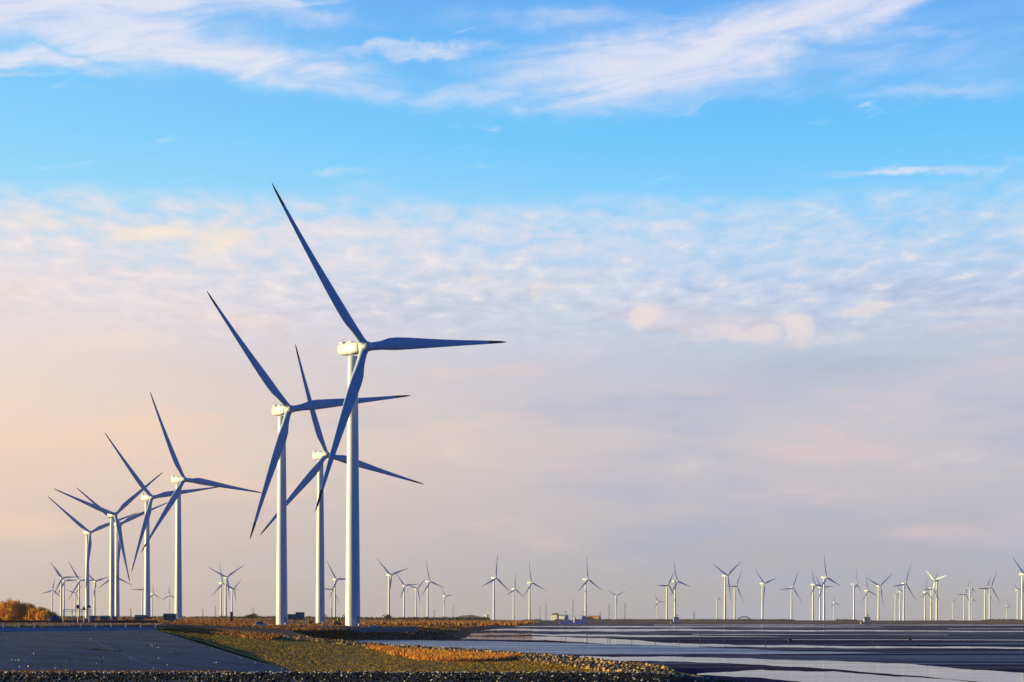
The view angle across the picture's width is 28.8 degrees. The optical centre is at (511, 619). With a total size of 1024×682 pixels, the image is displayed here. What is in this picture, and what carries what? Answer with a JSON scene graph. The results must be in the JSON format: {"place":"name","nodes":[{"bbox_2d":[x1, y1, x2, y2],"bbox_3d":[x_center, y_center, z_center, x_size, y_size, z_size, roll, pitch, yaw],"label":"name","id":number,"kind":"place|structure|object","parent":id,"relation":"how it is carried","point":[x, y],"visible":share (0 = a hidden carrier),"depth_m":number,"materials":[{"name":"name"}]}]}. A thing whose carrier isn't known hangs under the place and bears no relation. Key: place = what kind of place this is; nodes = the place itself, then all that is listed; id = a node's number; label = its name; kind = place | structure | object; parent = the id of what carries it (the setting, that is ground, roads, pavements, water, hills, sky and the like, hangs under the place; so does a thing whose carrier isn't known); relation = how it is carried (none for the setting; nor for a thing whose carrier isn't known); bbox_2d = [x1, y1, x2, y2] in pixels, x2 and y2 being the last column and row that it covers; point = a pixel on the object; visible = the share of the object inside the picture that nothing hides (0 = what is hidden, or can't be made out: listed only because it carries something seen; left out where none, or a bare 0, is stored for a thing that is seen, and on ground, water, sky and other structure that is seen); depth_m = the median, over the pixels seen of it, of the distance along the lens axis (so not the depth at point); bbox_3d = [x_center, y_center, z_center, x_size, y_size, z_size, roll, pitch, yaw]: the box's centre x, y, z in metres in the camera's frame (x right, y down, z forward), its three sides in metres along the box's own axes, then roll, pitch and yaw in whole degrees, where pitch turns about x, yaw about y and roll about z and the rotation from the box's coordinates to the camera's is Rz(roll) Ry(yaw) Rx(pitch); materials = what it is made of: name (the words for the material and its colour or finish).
{"place":"outdoors","nodes":[
{"label":"outdoors","id":0,"kind":"place"},
{"bbox_2d":[42,579,59,610],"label":"wind turbine","id":1,"kind":"object","parent":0,"point":[52,590],"visible":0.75,"depth_m":7088.17,"materials":[{"name":"paint"}]},
{"bbox_2d":[67,587,80,615],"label":"wind turbine","id":2,"kind":"object","parent":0,"point":[74,601],"visible":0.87,"depth_m":8109.92,"materials":[{"name":"paint"}]},
{"bbox_2d":[0,627,156,631],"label":"crest kerb","id":3,"kind":"structure","parent":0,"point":[69,629],"depth_m":491.32,"materials":[{"name":"concrete"}]},
{"bbox_2d":[0,623,162,626],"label":"verge grass","id":4,"kind":"structure","parent":0,"point":[52,625],"depth_m":505.40,"materials":[{"name":"plant"}]},
{"bbox_2d":[0,625,167,628],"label":"verge","id":5,"kind":"structure","parent":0,"point":[162,627],"depth_m":500.18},
{"bbox_2d":[0,623,155,627],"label":"railing","id":6,"kind":"object","parent":5,"relation":"on","point":[111,624],"visible":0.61,"depth_m":504.64,"materials":[{"name":"grey metal"}]},
{"bbox_2d":[0,622,167,624],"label":"road","id":7,"kind":"structure","parent":0,"point":[73,622],"depth_m":526.33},
{"bbox_2d":[0,598,28,619],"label":"dry bush","id":8,"kind":"object","parent":7,"relation":"on","point":[13,610],"visible":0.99,"depth_m":573.30,"materials":[{"name":"orange plant"}]},
{"bbox_2d":[21,602,38,619],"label":"dry bush","id":9,"kind":"object","parent":7,"relation":"on","point":[29,605],"visible":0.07,"depth_m":608.79,"materials":[{"name":"orange plant"}]},
{"bbox_2d":[23,607,50,619],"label":"dry bush","id":10,"kind":"object","parent":7,"relation":"on","point":[31,612],"visible":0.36,"depth_m":583.09,"materials":[{"name":"orange plant"}]},
{"bbox_2d":[33,610,61,619],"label":"dry bush","id":11,"kind":"object","parent":7,"relation":"on","point":[42,615],"visible":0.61,"depth_m":568.15,"materials":[{"name":"orange plant"}]},
{"bbox_2d":[48,616,62,621],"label":"parked car","id":12,"kind":"object","parent":7,"relation":"on","point":[54,618],"visible":1,"depth_m":524.22,"materials":[{"name":"blue paint"}]},
{"bbox_2d":[63,609,90,621],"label":"height barrier","id":13,"kind":"object","parent":7,"relation":"on","point":[72,611],"visible":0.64,"depth_m":544.98,"materials":[{"name":"metal"}]},
{"bbox_2d":[0,620,157,622],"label":"guard rail","id":14,"kind":"object","parent":7,"relation":"on","point":[132,621],"visible":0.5,"depth_m":551.22,"materials":[{"name":"grey metal"}]},
{"bbox_2d":[0,630,288,671],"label":"concrete slope","id":15,"kind":"structure","parent":0,"point":[61,650],"depth_m":290.35,"materials":[{"name":"concrete"}]},
{"bbox_2d":[88,638,161,669],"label":"concrete joint","id":16,"kind":"object","parent":15,"relation":"on","point":[125,654],"visible":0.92,"depth_m":278.56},
{"bbox_2d":[0,631,288,671],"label":"slope debris","id":17,"kind":"object","parent":15,"relation":"on","point":[101,661],"visible":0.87,"depth_m":259.12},
{"bbox_2d":[157,624,310,636],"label":"bank","id":18,"kind":"structure","parent":0,"point":[276,631],"depth_m":592.04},
{"bbox_2d":[168,625,282,639],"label":"rusty grass","id":19,"kind":"structure","parent":18,"relation":"on","point":[254,634],"depth_m":516.50,"materials":[{"name":"plant"}]},
{"bbox_2d":[66,618,573,638],"bbox_3d":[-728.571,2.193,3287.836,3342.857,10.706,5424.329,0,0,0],"label":"marsh ground","id":20,"kind":"structure","parent":0,"point":[466,632],"depth_m":1425.00,"materials":[{"name":"soil"}]},
{"bbox_2d":[55,567,75,615],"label":"wind turbine","id":21,"kind":"object","parent":20,"relation":"on","point":[63,585],"visible":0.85,"depth_m":5438.25,"materials":[{"name":"paint"}]},
{"bbox_2d":[51,563,80,615],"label":"wind turbine","id":22,"kind":"object","parent":20,"relation":"on","point":[60,581],"visible":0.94,"depth_m":4806.30,"materials":[{"name":"paint"}]},
{"bbox_2d":[68,561,102,616],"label":"wind turbine","id":23,"kind":"object","parent":20,"relation":"on","point":[78,583],"visible":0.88,"depth_m":4784.37,"materials":[{"name":"paint"}]},
{"bbox_2d":[49,497,137,617],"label":"wind turbine","id":24,"kind":"object","parent":20,"relation":"on","point":[86,532],"visible":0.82,"depth_m":2315.66,"materials":[{"name":"paint"}]},
{"bbox_2d":[84,570,109,615],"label":"wind turbine","id":25,"kind":"object","parent":20,"relation":"on","point":[94,593],"visible":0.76,"depth_m":5457.16,"materials":[{"name":"paint"}]},
{"bbox_2d":[55,472,162,617],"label":"wind turbine","id":26,"kind":"object","parent":20,"relation":"on","point":[111,577],"visible":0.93,"depth_m":1901.25,"materials":[{"name":"paint"}]},
{"bbox_2d":[76,487,167,617],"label":"wind turbine","id":27,"kind":"object","parent":20,"relation":"on","point":[117,559],"visible":0.77,"depth_m":2109.96,"materials":[{"name":"paint"}]},
{"bbox_2d":[134,615,145,619],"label":"shed","id":28,"kind":"structure","parent":20,"relation":"on","point":[139,617],"depth_m":898.00,"materials":[{"name":"metal"}]},
{"bbox_2d":[105,433,217,616],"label":"wind turbine","id":29,"kind":"object","parent":20,"relation":"on","point":[150,497],"visible":0.89,"depth_m":1635.99,"materials":[{"name":"paint"}]},
{"bbox_2d":[163,614,176,620],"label":"container","id":30,"kind":"object","parent":20,"relation":"on","point":[170,617],"visible":0.8,"depth_m":898.50,"materials":[{"name":"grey metal"}]},
{"bbox_2d":[59,615,313,618],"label":"skyline scrub","id":31,"kind":"object","parent":20,"relation":"on","point":[221,616],"visible":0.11,"depth_m":3002.20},
{"bbox_2d":[141,392,261,618],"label":"wind turbine","id":32,"kind":"object","parent":20,"relation":"on","point":[176,494],"visible":0.95,"depth_m":1426.39,"materials":[{"name":"paint"}]},
{"bbox_2d":[214,566,235,615],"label":"wind turbine","id":33,"kind":"object","parent":20,"relation":"on","point":[221,584],"visible":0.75,"depth_m":5865.35,"materials":[{"name":"paint"}]},
{"bbox_2d":[210,565,243,615],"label":"wind turbine","id":34,"kind":"object","parent":20,"relation":"on","point":[226,581],"visible":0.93,"depth_m":4596.18,"materials":[{"name":"paint"}]},
{"bbox_2d":[227,583,238,611],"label":"wind turbine","id":35,"kind":"object","parent":20,"relation":"on","point":[232,589],"visible":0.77,"depth_m":6027.44,"materials":[{"name":"paint"}]},
{"bbox_2d":[5,617,538,632],"bbox_3d":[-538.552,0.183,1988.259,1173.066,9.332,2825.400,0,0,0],"label":"marsh grass","id":36,"kind":"structure","parent":20,"relation":"on","point":[271,624],"depth_m":826.89,"materials":[{"name":"plant"}]},
{"bbox_2d":[287,612,305,624],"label":"equipment house","id":37,"kind":"structure","parent":20,"relation":"on","point":[298,616],"depth_m":848.50,"materials":[{"name":"grey metal"}]},
{"bbox_2d":[207,291,410,624],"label":"wind turbine","id":38,"kind":"object","parent":20,"relation":"on","point":[286,409],"visible":0.94,"depth_m":926.96,"materials":[{"name":"paint"}]},
{"bbox_2d":[327,562,345,616],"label":"wind turbine","id":39,"kind":"object","parent":20,"relation":"on","point":[334,586],"visible":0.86,"depth_m":4610.55,"materials":[{"name":"paint"}]},
{"bbox_2d":[333,615,344,624],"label":"excavator","id":40,"kind":"object","parent":20,"relation":"on","point":[336,622],"visible":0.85,"depth_m":858.90,"materials":[{"name":"yellow metal"}]},
{"bbox_2d":[260,344,422,622],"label":"wind turbine","id":41,"kind":"object","parent":20,"relation":"on","point":[317,467],"visible":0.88,"depth_m":1182.99,"materials":[{"name":"paint"}]},
{"bbox_2d":[299,631,414,639],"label":"bushes","id":42,"kind":"object","parent":20,"relation":"on","point":[363,634],"visible":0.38,"depth_m":695.46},
{"bbox_2d":[336,628,416,631],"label":"parapet","id":43,"kind":"structure","parent":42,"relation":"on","point":[379,631],"depth_m":697.98,"materials":[{"name":"concrete"}]},
{"bbox_2d":[294,629,460,639],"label":"pier rocks","id":44,"kind":"object","parent":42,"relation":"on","point":[428,635],"visible":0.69,"depth_m":695.80,"materials":[{"name":"stone"}]},
{"bbox_2d":[304,626,416,630],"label":"pier railing","id":45,"kind":"object","parent":44,"relation":"on","point":[383,628],"visible":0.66,"depth_m":697.61,"materials":[{"name":"metal"}]},
{"bbox_2d":[272,183,504,625],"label":"wind turbine","id":46,"kind":"object","parent":20,"relation":"on","point":[362,347],"visible":0.98,"depth_m":714.92,"materials":[{"name":"paint"}]},
{"bbox_2d":[378,560,407,614],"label":"wind turbine","id":47,"kind":"object","parent":20,"relation":"on","point":[389,575],"visible":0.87,"depth_m":4019.20,"materials":[{"name":"paint"}]},
{"bbox_2d":[311,616,489,619],"bbox_3d":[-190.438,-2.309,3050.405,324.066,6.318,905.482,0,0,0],"label":"skyline scrub","id":48,"kind":"object","parent":20,"relation":"on","point":[434,618],"visible":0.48,"depth_m":2648.00,"materials":[{"name":"plant"}]},
{"bbox_2d":[408,580,424,616],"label":"wind turbine","id":49,"kind":"object","parent":20,"relation":"on","point":[415,589],"visible":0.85,"depth_m":5795.69,"materials":[{"name":"paint"}]},
{"bbox_2d":[422,561,443,617],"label":"wind turbine","id":50,"kind":"object","parent":20,"relation":"on","point":[427,586],"visible":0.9,"depth_m":5538.04,"materials":[{"name":"paint"}]},
{"bbox_2d":[360,621,534,625],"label":"orange reeds","id":51,"kind":"object","parent":20,"relation":"on","point":[439,623],"visible":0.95,"depth_m":884.63,"materials":[{"name":"plant"}]},
{"bbox_2d":[483,557,508,619],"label":"wind turbine","id":52,"kind":"object","parent":20,"relation":"on","point":[493,579],"visible":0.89,"depth_m":4545.48,"materials":[{"name":"paint"}]},
{"bbox_2d":[525,565,544,618],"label":"wind turbine","id":53,"kind":"object","parent":20,"relation":"on","point":[530,583],"visible":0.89,"depth_m":4744.99,"materials":[{"name":"paint"}]},
{"bbox_2d":[551,613,558,619],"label":"house","id":54,"kind":"structure","parent":20,"relation":"on","point":[554,616],"depth_m":3896.67,"materials":[{"name":"white paint"}]},
{"bbox_2d":[578,566,599,615],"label":"wind turbine","id":55,"kind":"object","parent":20,"relation":"on","point":[587,579],"visible":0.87,"depth_m":4759.83,"materials":[{"name":"paint"}]},
{"bbox_2d":[656,573,673,618],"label":"wind turbine","id":56,"kind":"object","parent":20,"relation":"on","point":[666,585],"visible":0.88,"depth_m":5419.84,"materials":[{"name":"paint"}]},
{"bbox_2d":[671,565,689,616],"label":"wind turbine","id":57,"kind":"object","parent":20,"relation":"on","point":[675,584],"visible":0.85,"depth_m":4753.65,"materials":[{"name":"paint"}]},
{"bbox_2d":[730,571,743,618],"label":"wind turbine","id":58,"kind":"object","parent":20,"relation":"on","point":[734,586],"visible":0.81,"depth_m":5958.34,"materials":[{"name":"paint"}]},
{"bbox_2d":[780,571,801,618],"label":"wind turbine","id":59,"kind":"object","parent":20,"relation":"on","point":[791,588],"visible":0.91,"depth_m":5889.44,"materials":[{"name":"paint"}]},
{"bbox_2d":[0,673,665,681],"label":"front bank","id":60,"kind":"structure","parent":0,"point":[184,680],"depth_m":159.88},
{"bbox_2d":[0,670,228,673],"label":"crest grass","id":61,"kind":"structure","parent":60,"relation":"on","point":[182,672],"depth_m":171.56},
{"bbox_2d":[0,670,743,681],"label":"front rocks","id":62,"kind":"object","parent":60,"relation":"on","point":[577,676],"visible":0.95,"depth_m":163.29,"materials":[{"name":"stone"}]},
{"bbox_2d":[397,575,416,616],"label":"wind turbine","id":63,"kind":"object","parent":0,"point":[403,590],"visible":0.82,"depth_m":6067.59,"materials":[{"name":"paint"}]},
{"bbox_2d":[158,629,700,676],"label":"turf spit","id":64,"kind":"structure","parent":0,"point":[292,666],"depth_m":326.63,"materials":[{"name":"plant"}]},
{"bbox_2d":[159,629,605,671],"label":"turf grass","id":65,"kind":"structure","parent":64,"relation":"on","point":[182,634],"depth_m":324.22,"materials":[{"name":"plant"}]},
{"bbox_2d":[206,628,675,673],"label":"armour rocks","id":66,"kind":"object","parent":64,"relation":"on","point":[601,664],"visible":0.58,"depth_m":316.57,"materials":[{"name":"stone"}]},
{"bbox_2d":[363,645,522,661],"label":"orange reeds","id":67,"kind":"object","parent":64,"relation":"on","point":[439,655],"visible":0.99,"depth_m":348.42,"materials":[{"name":"plant"}]},
{"bbox_2d":[0,0,1023,619],"label":"sky","id":68,"kind":"structure","parent":0,"point":[749,274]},
{"bbox_2d":[585,616,600,618],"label":"long building","id":69,"kind":"structure","parent":0,"point":[593,617],"depth_m":3894.60,"materials":[{"name":"beige paint"}]},
{"bbox_2d":[165,624,1023,681],"bbox_3d":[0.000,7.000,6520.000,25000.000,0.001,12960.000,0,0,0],"label":"mud flat","id":70,"kind":"structure","parent":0,"point":[1004,660],"depth_m":612.82,"materials":[{"name":"soil"}]},
{"bbox_2d":[507,579,520,619],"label":"wind turbine","id":71,"kind":"object","parent":70,"relation":"on","point":[513,589],"visible":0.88,"depth_m":6707.57,"materials":[{"name":"paint"}]},
{"bbox_2d":[576,611,587,623],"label":"fishing boat","id":72,"kind":"object","parent":70,"relation":"on","point":[583,621],"visible":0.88,"depth_m":3477.80,"materials":[{"name":"blue paint"}]},
{"bbox_2d":[671,615,680,623],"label":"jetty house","id":73,"kind":"structure","parent":70,"relation":"on","point":[675,620],"depth_m":3477.00,"materials":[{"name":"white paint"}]},
{"bbox_2d":[716,563,739,618],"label":"wind turbine","id":74,"kind":"object","parent":70,"relation":"on","point":[725,575],"visible":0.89,"depth_m":4209.48,"materials":[{"name":"paint"}]},
{"bbox_2d":[755,569,775,618],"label":"wind turbine","id":75,"kind":"object","parent":70,"relation":"on","point":[762,592],"visible":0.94,"depth_m":4975.07,"materials":[{"name":"paint"}]},
{"bbox_2d":[810,573,822,619],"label":"wind turbine","id":76,"kind":"object","parent":70,"relation":"on","point":[813,587],"visible":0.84,"depth_m":5422.50,"materials":[{"name":"paint"}]},
{"bbox_2d":[816,577,831,619],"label":"wind turbine","id":77,"kind":"object","parent":70,"relation":"on","point":[820,591],"visible":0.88,"depth_m":5478.91,"materials":[{"name":"paint"}]},
{"bbox_2d":[851,570,860,619],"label":"wind turbine","id":78,"kind":"object","parent":70,"relation":"on","point":[854,585],"visible":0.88,"depth_m":5781.29,"materials":[{"name":"paint"}]},
{"bbox_2d":[860,615,871,623],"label":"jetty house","id":79,"kind":"structure","parent":70,"relation":"on","point":[866,620],"depth_m":3497.00,"materials":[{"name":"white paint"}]},
{"bbox_2d":[862,578,876,616],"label":"wind turbine","id":80,"kind":"object","parent":70,"relation":"on","point":[866,597],"visible":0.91,"depth_m":7075.42,"materials":[{"name":"paint"}]},
{"bbox_2d":[866,574,891,619],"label":"wind turbine","id":81,"kind":"object","parent":70,"relation":"on","point":[878,585],"visible":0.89,"depth_m":5127.28,"materials":[{"name":"paint"}]},
{"bbox_2d":[898,586,905,619],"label":"wind turbine","id":82,"kind":"object","parent":70,"relation":"on","point":[900,603],"visible":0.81,"depth_m":6630.80,"materials":[{"name":"paint"}]},
{"bbox_2d":[895,565,915,619],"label":"wind turbine","id":83,"kind":"object","parent":70,"relation":"on","point":[902,584],"visible":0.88,"depth_m":5732.28,"materials":[{"name":"paint"}]},
{"bbox_2d":[923,584,932,619],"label":"wind turbine","id":84,"kind":"object","parent":70,"relation":"on","point":[925,602],"visible":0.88,"depth_m":6886.33,"materials":[{"name":"paint"}]},
{"bbox_2d":[924,574,938,619],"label":"wind turbine","id":85,"kind":"object","parent":70,"relation":"on","point":[931,601],"visible":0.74,"depth_m":5858.40,"materials":[{"name":"paint"}]},
{"bbox_2d":[925,570,948,619],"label":"wind turbine","id":86,"kind":"object","parent":70,"relation":"on","point":[937,579],"visible":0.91,"depth_m":4943.51,"materials":[{"name":"paint"}]},
{"bbox_2d":[958,582,970,619],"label":"wind turbine","id":87,"kind":"object","parent":70,"relation":"on","point":[964,602],"visible":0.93,"depth_m":7681.98,"materials":[{"name":"paint"}]},
{"bbox_2d":[967,581,973,619],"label":"wind turbine","id":88,"kind":"object","parent":70,"relation":"on","point":[969,602],"visible":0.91,"depth_m":5633.19,"materials":[{"name":"paint"}]},
{"bbox_2d":[984,577,990,619],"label":"wind turbine","id":89,"kind":"object","parent":70,"relation":"on","point":[985,601],"visible":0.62,"depth_m":6529.50,"materials":[{"name":"paint"}]},
{"bbox_2d":[979,572,999,618],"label":"wind turbine","id":90,"kind":"object","parent":70,"relation":"on","point":[989,596],"visible":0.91,"depth_m":6390.68,"materials":[{"name":"paint"}]},
{"bbox_2d":[1014,582,1023,618],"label":"wind turbine","id":91,"kind":"object","parent":70,"relation":"on","point":[1019,590],"visible":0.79,"depth_m":6761.57,"materials":[{"name":"paint"}]},
{"bbox_2d":[350,640,868,654],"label":"water","id":92,"kind":"structure","parent":0,"point":[563,648],"depth_m":483.51,"materials":[{"name":"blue liquid"}]},
{"bbox_2d":[470,633,776,636],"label":"water","id":93,"kind":"structure","parent":0,"point":[478,634],"depth_m":879.59,"materials":[{"name":"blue liquid"}]},
{"bbox_2d":[517,626,807,626],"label":"water","id":94,"kind":"structure","parent":0,"point":[654,626],"depth_m":2056.40,"materials":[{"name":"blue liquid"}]},
{"bbox_2d":[453,636,1023,648],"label":"water","id":95,"kind":"structure","parent":0,"point":[607,641],"depth_m":582.81,"materials":[{"name":"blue liquid"}]},
{"bbox_2d":[482,629,1023,631],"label":"water","id":96,"kind":"structure","parent":0,"point":[607,630],"depth_m":1289.86,"materials":[{"name":"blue liquid"}]},
{"bbox_2d":[696,634,860,634],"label":"water","id":97,"kind":"structure","parent":0,"point":[778,634],"depth_m":940.60,"materials":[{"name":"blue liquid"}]},
{"bbox_2d":[543,620,1023,623],"bbox_3d":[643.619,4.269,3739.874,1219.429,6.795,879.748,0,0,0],"label":"dyke","id":98,"kind":"structure","parent":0,"point":[808,622],"depth_m":3731.68,"materials":[{"name":"soil"}]},
{"bbox_2d":[523,619,1021,620],"bbox_3d":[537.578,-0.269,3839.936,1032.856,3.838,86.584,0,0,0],"label":"dyke scrub","id":99,"kind":"object","parent":98,"relation":"on","point":[734,619],"visible":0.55,"depth_m":3818.12,"materials":[{"name":"plant"}]},
{"bbox_2d":[818,557,838,619],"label":"wind turbine","id":100,"kind":"object","parent":98,"relation":"on","point":[824,579],"visible":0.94,"depth_m":4149.78,"materials":[{"name":"paint"}]},
{"bbox_2d":[1013,558,1023,619],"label":"wind turbine","id":101,"kind":"object","parent":98,"relation":"on","point":[1022,593],"visible":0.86,"depth_m":3933.68,"materials":[{"name":"paint"}]},
{"bbox_2d":[580,656,1023,681],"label":"water","id":102,"kind":"structure","parent":0,"point":[944,672],"depth_m":289.84,"materials":[{"name":"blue liquid"}]},
{"bbox_2d":[787,639,857,639],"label":"water","id":103,"kind":"structure","parent":0,"point":[824,639],"depth_m":702.40,"materials":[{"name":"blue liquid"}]},
{"bbox_2d":[697,670,966,681],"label":"water","id":104,"kind":"structure","parent":0,"point":[827,676],"depth_m":244.05,"materials":[{"name":"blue liquid"}]},
{"bbox_2d":[948,628,1023,628],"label":"water","id":105,"kind":"structure","parent":0,"point":[981,628],"depth_m":1586.04,"materials":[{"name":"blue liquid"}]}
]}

